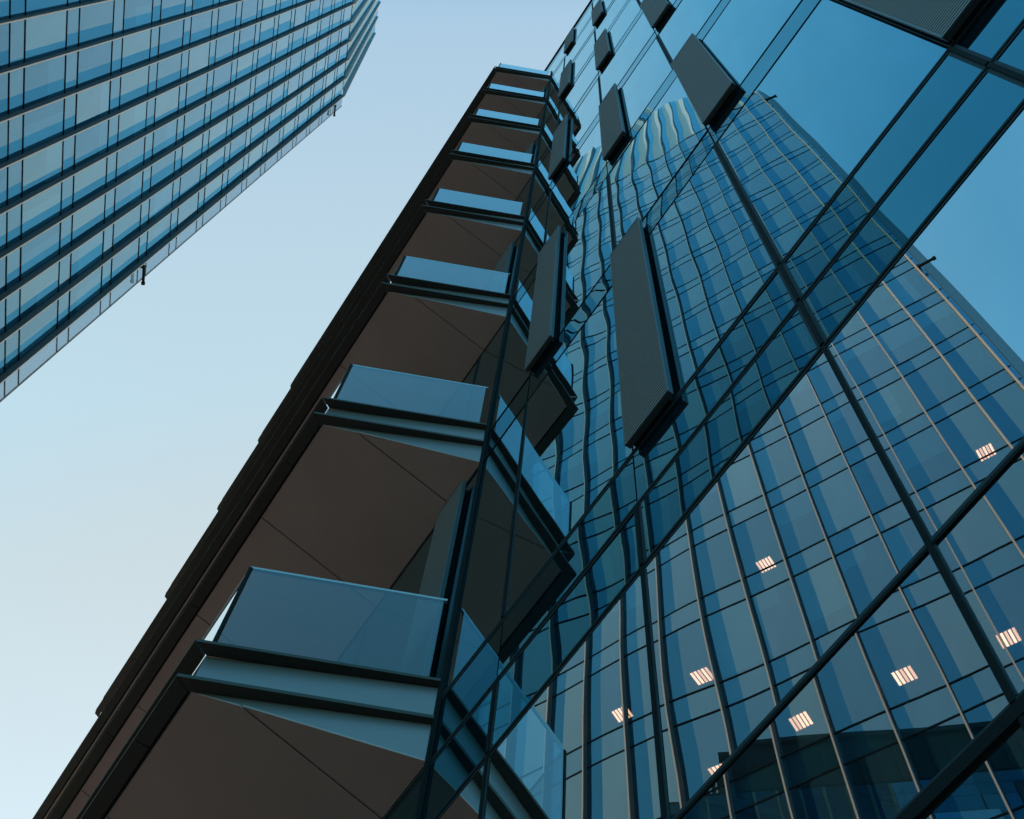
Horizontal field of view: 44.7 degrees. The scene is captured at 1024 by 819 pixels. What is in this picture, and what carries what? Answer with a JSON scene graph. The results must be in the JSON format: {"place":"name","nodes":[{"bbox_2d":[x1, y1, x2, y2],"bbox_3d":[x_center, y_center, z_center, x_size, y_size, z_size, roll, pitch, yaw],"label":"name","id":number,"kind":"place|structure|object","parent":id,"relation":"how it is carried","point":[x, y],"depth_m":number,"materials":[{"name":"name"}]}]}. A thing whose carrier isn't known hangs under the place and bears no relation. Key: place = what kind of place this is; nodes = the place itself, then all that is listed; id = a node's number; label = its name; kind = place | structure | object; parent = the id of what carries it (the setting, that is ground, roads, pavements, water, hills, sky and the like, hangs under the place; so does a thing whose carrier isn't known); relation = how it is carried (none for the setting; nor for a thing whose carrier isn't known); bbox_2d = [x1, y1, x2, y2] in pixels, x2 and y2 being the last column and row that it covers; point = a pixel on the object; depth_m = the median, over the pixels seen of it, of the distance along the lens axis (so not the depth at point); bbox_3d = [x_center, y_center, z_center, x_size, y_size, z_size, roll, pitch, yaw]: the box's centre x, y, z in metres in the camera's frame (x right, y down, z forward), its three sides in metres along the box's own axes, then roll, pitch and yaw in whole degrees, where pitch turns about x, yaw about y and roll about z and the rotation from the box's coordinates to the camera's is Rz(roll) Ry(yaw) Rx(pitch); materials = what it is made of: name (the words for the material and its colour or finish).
{"place":"outdoors","nodes":[
{"label":"outdoors","id":0,"kind":"place"},
{"bbox_2d":[0,0,380,401],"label":"office tower","id":1,"kind":"structure","parent":0,"point":[135,135],"depth_m":44.19,"materials":[{"name":"blue glass"}]},
{"bbox_2d":[0,341,4,375],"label":"window","id":2,"kind":"structure","parent":1,"relation":"in","point":[2,346],"depth_m":36.32,"materials":[{"name":"blue glass"}]},
{"bbox_2d":[0,300,4,335],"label":"window","id":3,"kind":"structure","parent":1,"relation":"in","point":[2,305],"depth_m":35.80,"materials":[{"name":"blue glass"}]},
{"bbox_2d":[0,257,5,293],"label":"window","id":4,"kind":"structure","parent":1,"relation":"in","point":[3,261],"depth_m":35.31,"materials":[{"name":"blue glass"}]},
{"bbox_2d":[0,212,6,251],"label":"window","id":5,"kind":"structure","parent":1,"relation":"in","point":[3,218],"depth_m":34.79,"materials":[{"name":"blue glass"}]},
{"bbox_2d":[0,167,6,208],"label":"window","id":6,"kind":"structure","parent":1,"relation":"in","point":[3,173],"depth_m":34.28,"materials":[{"name":"blue glass"}]},
{"bbox_2d":[0,121,7,163],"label":"window","id":7,"kind":"structure","parent":1,"relation":"in","point":[3,126],"depth_m":33.78,"materials":[{"name":"blue glass"}]},
{"bbox_2d":[0,73,8,116],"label":"window","id":8,"kind":"structure","parent":1,"relation":"in","point":[4,77],"depth_m":33.28,"materials":[{"name":"blue glass"}]},
{"bbox_2d":[0,23,8,68],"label":"window","id":9,"kind":"structure","parent":1,"relation":"in","point":[4,29],"depth_m":32.77,"materials":[{"name":"blue glass"}]},
{"bbox_2d":[0,0,9,19],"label":"window","id":10,"kind":"structure","parent":1,"relation":"in","point":[4,4],"depth_m":32.40,"materials":[{"name":"blue glass"}]},
{"bbox_2d":[20,300,57,358],"bbox_3d":[-14.703,-2.599,38.723,0.001,2.929,1.224,10,-67,-1],"label":"window","id":11,"kind":"structure","parent":1,"relation":"in","point":[39,328],"depth_m":38.71,"materials":[{"name":"blue glass"}]},
{"bbox_2d":[20,262,58,320],"bbox_3d":[-14.488,-3.749,38.238,0.001,2.929,1.224,10,-67,-1],"label":"window","id":12,"kind":"structure","parent":1,"relation":"in","point":[35,293],"depth_m":38.23,"materials":[{"name":"blue glass"}]},
{"bbox_2d":[21,223,59,279],"bbox_3d":[-14.276,-4.899,37.753,0.001,2.929,1.224,10,-67,-1],"label":"window","id":13,"kind":"structure","parent":1,"relation":"in","point":[42,249],"depth_m":37.73,"materials":[{"name":"blue glass"}]},
{"bbox_2d":[22,182,61,238],"bbox_3d":[-14.059,-6.049,37.268,0.001,2.929,1.224,10,-67,-1],"label":"window","id":14,"kind":"structure","parent":1,"relation":"in","point":[40,210],"depth_m":37.24,"materials":[{"name":"blue glass"}]},
{"bbox_2d":[23,141,62,195],"bbox_3d":[-13.844,-7.199,36.783,0.001,2.929,1.224,10,-67,-1],"label":"window","id":15,"kind":"structure","parent":1,"relation":"in","point":[43,167],"depth_m":36.75,"materials":[{"name":"blue glass"}]},
{"bbox_2d":[24,99,63,152],"bbox_3d":[-13.632,-8.350,36.298,0.001,2.929,1.224,10,-67,-1],"label":"window","id":16,"kind":"structure","parent":1,"relation":"in","point":[42,125],"depth_m":36.27,"materials":[{"name":"blue glass"}]},
{"bbox_2d":[24,56,64,107],"bbox_3d":[-13.418,-9.500,35.813,0.001,2.929,1.224,10,-67,-1],"label":"window","id":17,"kind":"structure","parent":1,"relation":"in","point":[45,80],"depth_m":35.78,"materials":[{"name":"blue glass"}]},
{"bbox_2d":[25,11,66,61],"bbox_3d":[-13.203,-10.650,35.328,0.001,2.929,1.224,10,-67,-1],"label":"window","id":18,"kind":"structure","parent":1,"relation":"in","point":[46,34],"depth_m":35.29,"materials":[{"name":"blue glass"}]},
{"bbox_2d":[26,0,66,14],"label":"window","id":19,"kind":"structure","parent":1,"relation":"in","point":[32,6],"depth_m":34.70,"materials":[{"name":"blue glass"}]},
{"bbox_2d":[70,267,101,317],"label":"window","id":20,"kind":"structure","parent":1,"relation":"in","point":[89,288],"depth_m":42.38,"materials":[{"name":"blue glass"}]},
{"bbox_2d":[71,232,102,281],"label":"window","id":21,"kind":"structure","parent":1,"relation":"in","point":[89,254],"depth_m":41.89,"materials":[{"name":"blue glass"}]},
{"bbox_2d":[72,195,104,244],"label":"window","id":22,"kind":"structure","parent":1,"relation":"in","point":[91,217],"depth_m":41.40,"materials":[{"name":"blue glass"}]},
{"bbox_2d":[74,158,106,206],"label":"window","id":23,"kind":"structure","parent":1,"relation":"in","point":[90,181],"depth_m":40.92,"materials":[{"name":"blue glass"}]},
{"bbox_2d":[75,120,108,167],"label":"window","id":24,"kind":"structure","parent":1,"relation":"in","point":[91,143],"depth_m":40.42,"materials":[{"name":"blue glass"}]},
{"bbox_2d":[76,81,109,128],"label":"window","id":25,"kind":"structure","parent":1,"relation":"in","point":[92,103],"depth_m":39.94,"materials":[{"name":"blue glass"}]},
{"bbox_2d":[78,41,111,87],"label":"window","id":26,"kind":"structure","parent":1,"relation":"in","point":[94,62],"depth_m":39.45,"materials":[{"name":"blue glass"}]},
{"bbox_2d":[79,0,113,45],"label":"window","id":27,"kind":"structure","parent":1,"relation":"in","point":[96,21],"depth_m":38.96,"materials":[{"name":"blue glass"}]},
{"bbox_2d":[111,238,138,283],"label":"window","id":28,"kind":"structure","parent":1,"relation":"in","point":[127,258],"depth_m":46.06,"materials":[{"name":"blue glass"}]},
{"bbox_2d":[113,205,140,250],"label":"window","id":29,"kind":"structure","parent":1,"relation":"in","point":[127,226],"depth_m":45.56,"materials":[{"name":"blue glass"}]},
{"bbox_2d":[115,171,142,215],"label":"window","id":30,"kind":"structure","parent":1,"relation":"in","point":[129,192],"depth_m":45.09,"materials":[{"name":"blue glass"}]},
{"bbox_2d":[116,137,144,180],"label":"window","id":31,"kind":"structure","parent":1,"relation":"in","point":[131,157],"depth_m":44.59,"materials":[{"name":"blue glass"}]},
{"bbox_2d":[118,102,146,145],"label":"window","id":32,"kind":"structure","parent":1,"relation":"in","point":[132,122],"depth_m":44.09,"materials":[{"name":"blue glass"}]},
{"bbox_2d":[120,66,148,108],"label":"window","id":33,"kind":"structure","parent":1,"relation":"in","point":[134,85],"depth_m":43.60,"materials":[{"name":"blue glass"}]},
{"bbox_2d":[122,29,150,70],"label":"window","id":34,"kind":"structure","parent":1,"relation":"in","point":[136,47],"depth_m":43.12,"materials":[{"name":"blue glass"}]},
{"bbox_2d":[124,0,152,32],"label":"window","id":35,"kind":"structure","parent":1,"relation":"in","point":[138,13],"depth_m":42.59,"materials":[{"name":"blue glass"}]},
{"bbox_2d":[149,183,172,223],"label":"window","id":36,"kind":"structure","parent":1,"relation":"in","point":[160,202],"depth_m":49.23,"materials":[{"name":"blue glass"}]},
{"bbox_2d":[153,119,176,158],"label":"window","id":37,"kind":"structure","parent":1,"relation":"in","point":[164,137],"depth_m":48.26,"materials":[{"name":"blue glass"}]},
{"bbox_2d":[0,0,589,818],"label":"sky","id":38,"kind":"structure","parent":0,"point":[118,454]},
{"bbox_2d":[336,0,1023,818],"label":"glass building","id":39,"kind":"structure","parent":0,"point":[746,538],"depth_m":5.18,"materials":[{"name":"glass"}]},
{"bbox_2d":[32,63,551,818],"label":"balcony block","id":40,"kind":"structure","parent":39,"relation":"attached to","point":[236,689],"depth_m":10.48,"materials":[{"name":"grey metal"}]},
{"bbox_2d":[336,273,493,671],"label":"window pane","id":41,"kind":"structure","parent":39,"relation":"in","point":[385,639],"depth_m":9.76,"materials":[{"name":"blue glass"}]},
{"bbox_2d":[429,406,524,691],"bbox_3d":[-0.294,0.990,8.368,0.005,3.119,1.180,32,-70,-10],"label":"window pane","id":42,"kind":"structure","parent":39,"relation":"in","point":[479,609],"depth_m":8.00,"materials":[{"name":"blue glass"}]},
{"bbox_2d":[467,278,535,429],"bbox_3d":[-0.100,-0.419,11.796,0.001,3.119,1.180,32,-70,-10],"label":"window pane","id":43,"kind":"structure","parent":39,"relation":"in","point":[512,374],"depth_m":11.76,"materials":[{"name":"blue glass"}]},
{"bbox_2d":[505,195,548,297],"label":"window pane","id":44,"kind":"structure","parent":39,"relation":"in","point":[533,236],"depth_m":15.07,"materials":[{"name":"blue glass"}]},
{"bbox_2d":[516,148,551,217],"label":"window pane","id":45,"kind":"structure","parent":39,"relation":"in","point":[540,183],"depth_m":18.63,"materials":[{"name":"blue glass"}]},
{"bbox_2d":[530,107,558,163],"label":"window pane","id":46,"kind":"structure","parent":39,"relation":"in","point":[546,138],"depth_m":22.05,"materials":[{"name":"blue glass"}]},
{"bbox_2d":[536,84,559,126],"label":"window pane","id":47,"kind":"structure","parent":39,"relation":"in","point":[553,101],"depth_m":25.50,"materials":[{"name":"blue glass"}]},
{"bbox_2d":[543,60,563,97],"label":"window pane","id":48,"kind":"structure","parent":39,"relation":"in","point":[555,79],"depth_m":28.97,"materials":[{"name":"blue glass"}]},
{"bbox_2d":[548,47,564,75],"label":"window pane","id":49,"kind":"structure","parent":39,"relation":"in","point":[561,55],"depth_m":32.43,"materials":[{"name":"blue glass"}]},
{"bbox_2d":[507,287,631,610],"bbox_3d":[0.365,0.083,7.958,0.002,3.119,1.180,32,-70,-10],"label":"window pane","id":50,"kind":"structure","parent":39,"relation":"in","point":[574,442],"depth_m":7.60,"materials":[{"name":"blue glass"}]},
{"bbox_2d":[531,178,611,371],"bbox_3d":[0.559,-1.326,11.386,0.004,3.119,1.180,32,-70,-10],"label":"window pane","id":51,"kind":"structure","parent":39,"relation":"in","point":[586,249],"depth_m":11.08,"materials":[{"name":"blue glass"}]},
{"bbox_2d":[546,121,605,241],"bbox_3d":[0.753,-2.735,14.814,0.001,3.119,1.180,32,-70,-10],"label":"window pane","id":52,"kind":"structure","parent":39,"relation":"in","point":[587,164],"depth_m":14.68,"materials":[{"name":"blue glass"}]},
{"bbox_2d":[560,33,594,99],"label":"window pane","id":53,"kind":"structure","parent":39,"relation":"in","point":[585,53],"depth_m":24.97,"materials":[{"name":"blue glass"}]},
{"bbox_2d":[558,55,597,125],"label":"window pane","id":54,"kind":"structure","parent":39,"relation":"in","point":[590,72],"depth_m":21.64,"materials":[{"name":"blue glass"}]},
{"bbox_2d":[565,5,591,54],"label":"window pane","id":55,"kind":"structure","parent":39,"relation":"in","point":[587,15],"depth_m":31.88,"materials":[{"name":"blue glass"}]},
{"bbox_2d":[564,18,593,67],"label":"window pane","id":56,"kind":"structure","parent":39,"relation":"in","point":[588,29],"depth_m":28.56,"materials":[{"name":"blue glass"}]},
{"bbox_2d":[565,80,599,160],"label":"window pane","id":57,"kind":"structure","parent":39,"relation":"in","point":[588,109],"depth_m":18.05,"materials":[{"name":"blue glass"}]},
{"bbox_2d":[594,0,611,26],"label":"window pane","id":58,"kind":"structure","parent":39,"relation":"in","point":[605,3],"depth_m":27.66,"materials":[{"name":"blue glass"}]},
{"bbox_2d":[596,0,626,40],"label":"window pane","id":59,"kind":"structure","parent":39,"relation":"in","point":[617,5],"depth_m":24.67,"materials":[{"name":"blue glass"}]},
{"bbox_2d":[608,0,640,53],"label":"window pane","id":60,"kind":"structure","parent":39,"relation":"in","point":[632,8],"depth_m":21.05,"materials":[{"name":"blue glass"}]},
{"bbox_2d":[600,13,653,99],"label":"window pane","id":61,"kind":"structure","parent":39,"relation":"in","point":[641,32],"depth_m":17.76,"materials":[{"name":"blue glass"}]},
{"bbox_2d":[607,39,671,161],"bbox_3d":[1.412,-3.642,14.404,0.002,3.119,1.180,32,-70,-10],"label":"window pane","id":62,"kind":"structure","parent":39,"relation":"in","point":[652,70],"depth_m":14.14,"materials":[{"name":"blue glass"}]},
{"bbox_2d":[609,77,706,244],"bbox_3d":[1.218,-2.232,10.976,0.001,3.119,1.180,32,-70,-10],"label":"window pane","id":63,"kind":"structure","parent":39,"relation":"in","point":[673,129],"depth_m":10.75,"materials":[{"name":"blue glass"}]},
{"bbox_2d":[654,0,675,29],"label":"window pane","id":64,"kind":"structure","parent":39,"relation":"in","point":[671,2],"depth_m":16.31,"materials":[{"name":"blue glass"}]},
{"bbox_2d":[659,0,719,59],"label":"window pane","id":65,"kind":"structure","parent":39,"relation":"in","point":[689,17],"depth_m":13.85,"materials":[{"name":"blue glass"}]},
{"bbox_2d":[633,147,774,448],"bbox_3d":[1.024,-0.823,7.548,0.001,3.119,1.180,32,-70,-10],"label":"window pane","id":66,"kind":"structure","parent":39,"relation":"in","point":[708,259],"depth_m":7.11,"materials":[{"name":"blue glass"}]},
{"bbox_2d":[701,0,800,127],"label":"window pane","id":67,"kind":"structure","parent":39,"relation":"in","point":[744,29],"depth_m":10.10,"materials":[{"name":"blue glass"}]},
{"bbox_2d":[718,0,946,257],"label":"window pane","id":68,"kind":"structure","parent":39,"relation":"in","point":[846,73],"depth_m":6.73,"materials":[{"name":"blue glass"}]},
{"bbox_2d":[835,0,952,46],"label":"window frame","id":69,"kind":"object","parent":39,"relation":"in","point":[933,38],"depth_m":6.37,"materials":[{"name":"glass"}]}
]}

